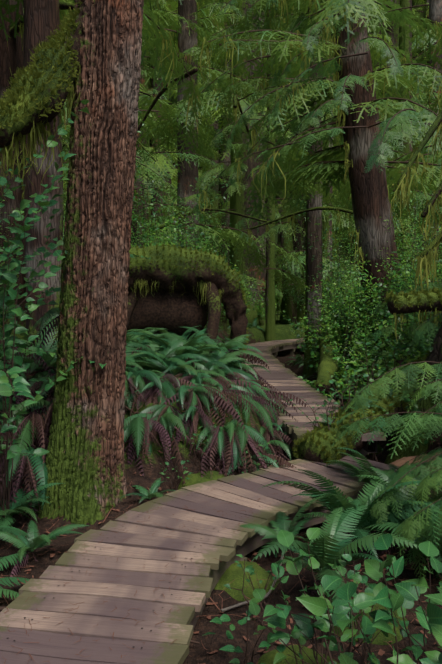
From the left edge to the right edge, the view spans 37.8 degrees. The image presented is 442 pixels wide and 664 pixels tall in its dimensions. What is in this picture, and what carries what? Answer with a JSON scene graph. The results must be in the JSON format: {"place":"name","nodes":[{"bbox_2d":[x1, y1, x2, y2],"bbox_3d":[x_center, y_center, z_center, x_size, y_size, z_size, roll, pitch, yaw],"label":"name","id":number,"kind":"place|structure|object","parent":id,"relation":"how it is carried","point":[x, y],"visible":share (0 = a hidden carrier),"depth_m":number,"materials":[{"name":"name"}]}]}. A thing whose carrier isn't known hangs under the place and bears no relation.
{"place":"outdoors","nodes":[
{"label":"outdoors","id":0,"kind":"place"},
{"bbox_2d":[0,0,441,288],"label":"canopy","id":1,"kind":"object","parent":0,"point":[152,42],"depth_m":14.16,"materials":[{"name":"green plant"}]},
{"bbox_2d":[62,44,441,309],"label":"boughs","id":2,"kind":"object","parent":1,"relation":"on","point":[300,281],"depth_m":16.84,"materials":[{"name":"green plant"}]},
{"bbox_2d":[188,0,441,215],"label":"overhang boughs","id":3,"kind":"object","parent":1,"relation":"on","point":[310,53],"depth_m":11.09,"materials":[{"name":"green plant"}]},
{"bbox_2d":[0,120,441,663],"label":"ground","id":4,"kind":"structure","parent":0,"point":[198,654],"depth_m":4.74,"materials":[{"name":"brown soil"}]},
{"bbox_2d":[0,0,25,341],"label":"tree","id":5,"kind":"object","parent":4,"relation":"on","point":[12,55],"visible":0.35,"depth_m":11.47,"materials":[{"name":"brown plant"}]},
{"bbox_2d":[7,0,74,198],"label":"hanging moss","id":6,"kind":"object","parent":5,"relation":"attached to","point":[20,27],"visible":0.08,"depth_m":11.08,"materials":[{"name":"green plant"}]},
{"bbox_2d":[9,1,74,36],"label":"mossy branch","id":7,"kind":"object","parent":5,"relation":"attached to","point":[64,5],"visible":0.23,"depth_m":10.65,"materials":[{"name":"brown wood"}]},
{"bbox_2d":[0,307,59,509],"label":"fern fronds","id":8,"kind":"object","parent":4,"relation":"on","point":[25,434],"visible":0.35,"depth_m":5.61,"materials":[{"name":"green plant"}]},
{"bbox_2d":[23,0,63,350],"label":"tree","id":9,"kind":"object","parent":4,"relation":"on","point":[41,19],"visible":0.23,"depth_m":9.61,"materials":[{"name":"brown plant"}]},
{"bbox_2d":[0,316,112,521],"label":"dead fern fronds","id":10,"kind":"object","parent":4,"relation":"on","point":[42,424],"visible":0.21,"depth_m":5.71,"materials":[{"name":"brown plant"}]},
{"bbox_2d":[34,0,143,524],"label":"tree trunk","id":11,"kind":"object","parent":4,"relation":"on","point":[86,438],"visible":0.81,"depth_m":5.41,"materials":[{"name":"brown plant"}]},
{"bbox_2d":[0,14,83,147],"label":"mossy limb","id":12,"kind":"object","parent":11,"relation":"attached to","point":[6,133],"visible":0.48,"depth_m":5.08,"materials":[{"name":"green wood"}]},
{"bbox_2d":[0,64,223,305],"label":"hanging moss","id":13,"kind":"object","parent":12,"relation":"attached to","point":[35,134],"visible":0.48,"depth_m":5.17,"materials":[{"name":"green plant"}]},
{"bbox_2d":[137,140,155,161],"bbox_3d":[-2.177,-4.769,16.990,0.079,0.818,1.617,-2,4,-39],"label":"mossy branch","id":14,"kind":"object","parent":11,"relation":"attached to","point":[143,147],"visible":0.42,"depth_m":16.72,"materials":[{"name":"green plant"}]},
{"bbox_2d":[137,67,197,133],"bbox_3d":[-1.279,-4.630,13.648,2.271,1.349,0.196,3,4,44],"label":"mossy branch","id":15,"kind":"object","parent":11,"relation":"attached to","point":[193,70],"visible":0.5,"depth_m":13.63,"materials":[{"name":"brown wood"}]},
{"bbox_2d":[126,288,139,327],"bbox_3d":[-1.718,-0.239,11.555,0.328,1.525,0.952,2,3,28],"label":"tree root","id":16,"kind":"object","parent":4,"relation":"on","point":[132,299],"visible":0.12,"depth_m":11.53,"materials":[{"name":"brown wood"}]},
{"bbox_2d":[131,105,146,247],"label":"tree","id":17,"kind":"object","parent":4,"relation":"on","point":[138,185],"visible":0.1,"depth_m":24.37,"materials":[{"name":"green plant"}]},
{"bbox_2d":[139,51,150,243],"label":"tree","id":18,"kind":"object","parent":4,"relation":"on","point":[142,81],"visible":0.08,"depth_m":26.17,"materials":[{"name":"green plant"}]},
{"bbox_2d":[151,0,162,245],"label":"tree","id":19,"kind":"object","parent":4,"relation":"on","point":[153,144],"visible":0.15,"depth_m":26.43,"materials":[{"name":"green plant"}]},
{"bbox_2d":[145,3,176,246],"bbox_3d":[-2.206,-12.519,26.725,2.412,25.287,1.806,-1,3,-23],"label":"tree","id":20,"kind":"object","parent":4,"relation":"on","point":[164,155],"visible":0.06,"depth_m":26.87,"materials":[{"name":"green plant"}]},
{"bbox_2d":[127,290,207,341],"bbox_3d":[-1.562,-0.269,12.265,2.657,1.582,1.388,0,3,-1],"label":"fallen log","id":21,"kind":"object","parent":4,"relation":"on","point":[175,312],"visible":0.25,"depth_m":11.73,"materials":[{"name":"brown wood"}]},
{"bbox_2d":[165,0,176,180],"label":"tree","id":22,"kind":"object","parent":4,"relation":"on","point":[173,107],"depth_m":34.77,"materials":[{"name":"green plant"}]},
{"bbox_2d":[63,199,280,323],"bbox_3d":[-4.163,-1.473,18.365,12.848,4.111,12.187,0,3,-1],"label":"thicket","id":23,"kind":"object","parent":4,"relation":"on","point":[169,239],"depth_m":15.10,"materials":[{"name":"green plant"}]},
{"bbox_2d":[177,0,198,249],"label":"tree","id":24,"kind":"object","parent":4,"relation":"on","point":[187,9],"visible":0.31,"depth_m":20.38,"materials":[{"name":"brown plant"}]},
{"bbox_2d":[128,246,247,360],"bbox_3d":[-1.470,-0.497,11.723,3.968,2.183,0.866,0,3,-7],"label":"mossy log","id":25,"kind":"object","parent":4,"relation":"on","point":[234,305],"depth_m":11.53,"materials":[{"name":"green wood"}]},
{"bbox_2d":[0,1,441,463],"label":"moss tufts","id":26,"kind":"object","parent":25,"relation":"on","point":[30,69],"visible":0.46,"depth_m":5.31,"materials":[{"name":"green plant"}]},
{"bbox_2d":[178,470,225,489],"bbox_3d":[-0.157,1.427,6.037,0.597,0.192,0.570,0,3,-1],"label":"moss mound","id":27,"kind":"object","parent":4,"relation":"on","point":[196,478],"visible":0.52,"depth_m":5.97,"materials":[{"name":"green plant"}]},
{"bbox_2d":[0,329,417,594],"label":"dead fern fronds","id":28,"kind":"object","parent":4,"relation":"on","point":[224,405],"visible":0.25,"depth_m":6.49,"materials":[{"name":"brown plant"}]},
{"bbox_2d":[199,51,218,224],"bbox_3d":[-0.508,-23.394,38.778,2.621,34.025,1.688,1,3,22],"label":"tree","id":29,"kind":"object","parent":4,"relation":"on","point":[215,204],"visible":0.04,"depth_m":38.94,"materials":[{"name":"brown plant"}]},
{"bbox_2d":[201,282,221,346],"bbox_3d":[-0.182,-0.340,11.570,0.372,1.322,0.786,-1,3,-12],"label":"tree root","id":30,"kind":"object","parent":4,"relation":"on","point":[211,295],"visible":0.65,"depth_m":11.44,"materials":[{"name":"brown wood"}]},
{"bbox_2d":[0,366,436,643],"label":"fallen branches","id":31,"kind":"object","parent":4,"relation":"on","point":[129,409],"depth_m":6.50,"materials":[{"name":"brown wood"}]},
{"bbox_2d":[0,369,438,663],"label":"twigs","id":32,"kind":"object","parent":4,"relation":"on","point":[233,580],"visible":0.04,"depth_m":4.23,"materials":[{"name":"brown wood"}]},
{"bbox_2d":[0,210,439,448],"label":"thicket","id":33,"kind":"object","parent":4,"relation":"on","point":[354,362],"depth_m":11.91,"materials":[{"name":"green plant"}]},
{"bbox_2d":[0,99,441,663],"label":"salal","id":34,"kind":"object","parent":4,"relation":"on","point":[406,596],"depth_m":2.93,"materials":[{"name":"green plant"}]},
{"bbox_2d":[0,239,441,627],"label":"ferns","id":35,"kind":"object","parent":4,"relation":"on","point":[354,515],"visible":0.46,"depth_m":6.02,"materials":[{"name":"green plant"}]},
{"bbox_2d":[0,352,441,663],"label":"dead leaf litter","id":36,"kind":"object","parent":4,"relation":"on","point":[381,652],"visible":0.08,"depth_m":4.29,"materials":[{"name":"brown plant"}]},
{"bbox_2d":[0,171,441,400],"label":"huckleberry","id":37,"kind":"object","parent":4,"relation":"on","point":[357,283],"depth_m":11.67,"materials":[{"name":"green plant"}]},
{"bbox_2d":[218,2,232,262],"bbox_3d":[0.224,-18.176,32.020,1.590,34.400,1.447,0,3,-1],"label":"tree","id":38,"kind":"object","parent":4,"relation":"on","point":[224,189],"visible":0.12,"depth_m":32.30,"materials":[{"name":"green plant"}]},
{"bbox_2d":[23,0,440,292],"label":"conifer foliage","id":39,"kind":"object","parent":4,"relation":"on","point":[173,4],"depth_m":26.69,"materials":[{"name":"green plant"}]},
{"bbox_2d":[225,0,265,325],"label":"tree","id":40,"kind":"object","parent":4,"relation":"on","point":[240,204],"visible":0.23,"depth_m":25.15,"materials":[{"name":"brown plant"}]},
{"bbox_2d":[214,561,279,600],"bbox_3d":[0.118,1.665,4.357,0.592,0.135,0.584,3,4,45],"label":"mossy rock","id":41,"kind":"object","parent":4,"relation":"on","point":[234,572],"visible":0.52,"depth_m":4.23,"materials":[{"name":"green moss"}]},
{"bbox_2d":[60,0,441,342],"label":"hanging moss","id":42,"kind":"object","parent":4,"relation":"on","point":[254,133],"visible":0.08,"depth_m":11.99,"materials":[{"name":"green plant"}]},
{"bbox_2d":[221,550,283,612],"bbox_3d":[0.253,1.567,4.073,0.104,0.201,0.751,2,4,36],"label":"pale stick","id":43,"kind":"object","parent":4,"relation":"on","point":[241,603],"visible":0.52,"depth_m":3.95,"materials":[{"name":"grey wood"}]},
{"bbox_2d":[63,121,441,359],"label":"tall shrub","id":44,"kind":"object","parent":4,"relation":"on","point":[201,233],"depth_m":15.32,"materials":[{"name":"green plant"}]},
{"bbox_2d":[157,208,274,228],"bbox_3d":[-0.121,-2.856,16.373,2.990,0.594,0.188,0,3,-7],"label":"mossy branch","id":45,"kind":"object","parent":44,"relation":"on","point":[212,209],"visible":0.67,"depth_m":16.39,"materials":[{"name":"green plant"}]},
{"bbox_2d":[265,1,275,341],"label":"tree","id":46,"kind":"object","parent":4,"relation":"on","point":[270,307],"visible":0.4,"depth_m":21.77,"materials":[{"name":"green plant"}]},
{"bbox_2d":[275,18,286,300],"bbox_3d":[3.077,-14.354,32.766,1.168,26.090,1.064,0,3,-1],"label":"tree","id":47,"kind":"object","parent":4,"relation":"on","point":[278,265],"visible":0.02,"depth_m":33.10,"materials":[{"name":"brown plant"}]},
{"bbox_2d":[275,15,297,323],"bbox_3d":[2.366,-14.078,25.387,2.007,28.724,0.967,0,3,-1],"label":"tree","id":48,"kind":"object","parent":4,"relation":"on","point":[283,239],"visible":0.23,"depth_m":25.79,"materials":[{"name":"brown plant"}]},
{"bbox_2d":[145,222,441,443],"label":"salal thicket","id":49,"kind":"object","parent":4,"relation":"on","point":[420,355],"depth_m":12.16,"materials":[{"name":"green plant"}]},
{"bbox_2d":[286,7,301,297],"bbox_3d":[3.313,-12.076,27.101,1.298,24.490,1.155,-3,4,-43],"label":"tree","id":50,"kind":"object","parent":4,"relation":"on","point":[298,238],"depth_m":27.24,"materials":[{"name":"brown plant"}]},
{"bbox_2d":[190,489,398,629],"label":"boardwalk support beam","id":51,"kind":"structure","parent":4,"relation":"on","point":[251,544],"depth_m":4.75,"materials":[{"name":"brown wood"}]},
{"bbox_2d":[0,455,418,663],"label":"boardwalk","id":52,"kind":"structure","parent":51,"relation":"on","point":[91,590],"depth_m":3.85,"materials":[{"name":"brown wood"}]},
{"bbox_2d":[7,469,357,647],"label":"boardwalk nails","id":53,"kind":"object","parent":52,"relation":"on","point":[169,582],"visible":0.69,"depth_m":3.89,"materials":[{"name":"grey metal"}]},
{"bbox_2d":[1,373,375,663],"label":"deck litter","id":54,"kind":"object","parent":52,"relation":"on","point":[141,575],"visible":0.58,"depth_m":3.66,"materials":[{"name":"brown plant"}]},
{"bbox_2d":[258,645,338,663],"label":"mossy rock","id":55,"kind":"object","parent":4,"relation":"on","point":[268,657],"visible":0.5,"depth_m":3.19,"materials":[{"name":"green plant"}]},
{"bbox_2d":[301,84,306,251],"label":"tree","id":56,"kind":"object","parent":4,"relation":"on","point":[303,215],"visible":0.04,"depth_m":27.30,"materials":[{"name":"brown plant"}]},
{"bbox_2d":[302,1,322,377],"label":"tree","id":57,"kind":"object","parent":4,"relation":"on","point":[312,264],"visible":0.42,"depth_m":15.76,"materials":[{"name":"brown plant"}]},
{"bbox_2d":[291,71,335,323],"bbox_3d":[3.726,-13.017,24.878,2.174,26.693,1.953,2,3,30],"label":"tree","id":58,"kind":"object","parent":4,"relation":"on","point":[300,313],"visible":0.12,"depth_m":25.33,"materials":[{"name":"green plant"}]},
{"bbox_2d":[243,338,385,440],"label":"boardwalk","id":59,"kind":"structure","parent":4,"relation":"on","point":[281,378],"depth_m":9.85,"materials":[{"name":"brown wood"}]},
{"bbox_2d":[227,96,412,250],"bbox_3d":[0.446,-4.416,16.640,13.224,4.844,5.046,-1,3,-13],"label":"hanging moss","id":60,"kind":"object","parent":4,"relation":"on","point":[235,120],"visible":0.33,"depth_m":15.14,"materials":[{"name":"green plant"}]},
{"bbox_2d":[395,231,418,236],"bbox_3d":[5.365,-2.783,18.976,1.464,0.352,0.170,-2,4,-35],"label":"mossy branch","id":61,"kind":"object","parent":60,"relation":"on","point":[403,233],"visible":0.4,"depth_m":18.84,"materials":[{"name":"green plant"}]},
{"bbox_2d":[202,339,439,663],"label":"salal sprigs","id":62,"kind":"object","parent":4,"relation":"on","point":[226,617],"depth_m":3.58,"materials":[{"name":"green plant"}]},
{"bbox_2d":[268,343,376,459],"bbox_3d":[1.739,1.009,15.800,3.598,0.707,17.924,1,3,12],"label":"boardwalk support","id":63,"kind":"object","parent":4,"relation":"on","point":[364,451],"visible":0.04,"depth_m":7.38,"materials":[{"name":"brown wood"}]},
{"bbox_2d":[322,0,332,308],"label":"tree","id":64,"kind":"object","parent":4,"relation":"on","point":[325,227],"visible":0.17,"depth_m":23.67,"materials":[{"name":"brown plant"}]},
{"bbox_2d":[315,338,340,393],"bbox_3d":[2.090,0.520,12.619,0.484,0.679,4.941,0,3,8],"label":"stump","id":65,"kind":"object","parent":4,"relation":"on","point":[327,363],"visible":0.73,"depth_m":10.96,"materials":[{"name":"green plant"}]},
{"bbox_2d":[332,87,343,257],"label":"tree","id":66,"kind":"object","parent":4,"relation":"on","point":[334,246],"depth_m":36.10,"materials":[{"name":"brown plant"}]},
{"bbox_2d":[325,17,363,277],"bbox_3d":[2.192,-4.515,12.425,1.223,6.947,0.416,0,3,-1],"label":"hanging moss cedar","id":67,"kind":"object","parent":4,"relation":"on","point":[360,253],"visible":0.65,"depth_m":12.48,"materials":[{"name":"green plant"}]},
{"bbox_2d":[297,359,425,462],"bbox_3d":[2.555,0.695,8.202,0.472,1.365,4.840,3,4,43],"label":"mossy log","id":68,"kind":"object","parent":4,"relation":"on","point":[309,450],"visible":0.31,"depth_m":6.68,"materials":[{"name":"green plant"}]},
{"bbox_2d":[304,366,412,436],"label":"fern fronds","id":69,"kind":"object","parent":68,"relation":"on","point":[330,422],"visible":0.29,"depth_m":6.83,"materials":[{"name":"green plant"}]},
{"bbox_2d":[319,597,407,644],"bbox_3d":[0.826,1.657,3.754,0.589,0.158,0.536,0,3,-1],"label":"moss mound","id":70,"kind":"object","parent":4,"relation":"on","point":[380,639],"visible":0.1,"depth_m":3.57,"materials":[{"name":"green plant"}]},
{"bbox_2d":[288,251,441,448],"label":"shrub","id":71,"kind":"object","parent":4,"relation":"on","point":[399,346],"depth_m":11.70,"materials":[{"name":"green plant"}]},
{"bbox_2d":[331,0,404,367],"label":"cedar tree","id":72,"kind":"object","parent":4,"relation":"on","point":[371,205],"visible":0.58,"depth_m":12.61,"materials":[{"name":"brown plant"}]},
{"bbox_2d":[249,206,352,229],"bbox_3d":[2.014,-2.669,15.102,2.778,0.488,0.116,1,3,15],"label":"mossy branch","id":73,"kind":"object","parent":72,"relation":"attached to","point":[315,209],"visible":0.81,"depth_m":15.05,"materials":[{"name":"green plant"}]},
{"bbox_2d":[371,1,383,104],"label":"tree","id":74,"kind":"object","parent":4,"relation":"on","point":[376,65],"visible":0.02,"depth_m":35.12,"materials":[{"name":"brown plant"}]},
{"bbox_2d":[384,0,398,190],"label":"tree","id":75,"kind":"object","parent":4,"relation":"on","point":[394,39],"visible":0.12,"depth_m":32.63,"materials":[{"name":"brown plant"}]},
{"bbox_2d":[398,0,413,260],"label":"tree","id":76,"kind":"object","parent":4,"relation":"on","point":[408,44],"visible":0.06,"depth_m":26.31,"materials":[{"name":"brown plant"}]},
{"bbox_2d":[394,0,426,256],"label":"tree","id":77,"kind":"object","parent":4,"relation":"on","point":[422,14],"visible":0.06,"depth_m":33.81,"materials":[{"name":"brown plant"}]},
{"bbox_2d":[384,321,441,463],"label":"tree","id":78,"kind":"object","parent":4,"relation":"on","point":[433,355],"visible":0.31,"depth_m":7.43,"materials":[{"name":"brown plant"}]},
{"bbox_2d":[332,281,441,581],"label":"fern","id":79,"kind":"object","parent":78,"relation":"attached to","point":[433,524],"depth_m":5.00,"materials":[{"name":"green plant"}]},
{"bbox_2d":[387,122,441,330],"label":"hanging moss","id":80,"kind":"object","parent":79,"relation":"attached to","point":[428,258],"visible":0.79,"depth_m":7.65,"materials":[{"name":"green plant"}]},
{"bbox_2d":[420,232,441,256],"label":"branch","id":81,"kind":"object","parent":80,"relation":"attached to","point":[433,244],"visible":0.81,"depth_m":7.98,"materials":[{"name":"green plant"}]},
{"bbox_2d":[387,292,441,314],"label":"mossy log","id":82,"kind":"object","parent":78,"relation":"attached to","point":[405,308],"visible":0.77,"depth_m":7.18,"materials":[{"name":"green wood"}]},
{"bbox_2d":[390,450,441,473],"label":"rotten log","id":83,"kind":"object","parent":4,"relation":"on","point":[400,462],"visible":0.23,"depth_m":6.66,"materials":[{"name":"brown wood"}]},
{"bbox_2d":[422,0,441,257],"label":"tree","id":84,"kind":"object","parent":4,"relation":"on","point":[435,10],"visible":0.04,"depth_m":25.84,"materials":[{"name":"brown plant"}]},
{"bbox_2d":[233,96,254,148],"bbox_3d":[0.491,-4.923,15.030,0.220,0.909,2.052,1,3,14],"label":"mossy branch","id":85,"kind":"object","parent":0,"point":[235,99],"visible":0.79,"depth_m":15.00,"materials":[{"name":"green plant"}]},
{"bbox_2d":[397,112,441,184],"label":"mossy twig","id":86,"kind":"object","parent":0,"point":[432,129],"visible":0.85,"depth_m":7.29,"materials":[{"name":"green plant"}]},
{"bbox_2d":[421,182,441,217],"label":"branch","id":87,"kind":"object","parent":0,"point":[432,200],"visible":0.96,"depth_m":7.66,"materials":[{"name":"brown wood"}]}
]}

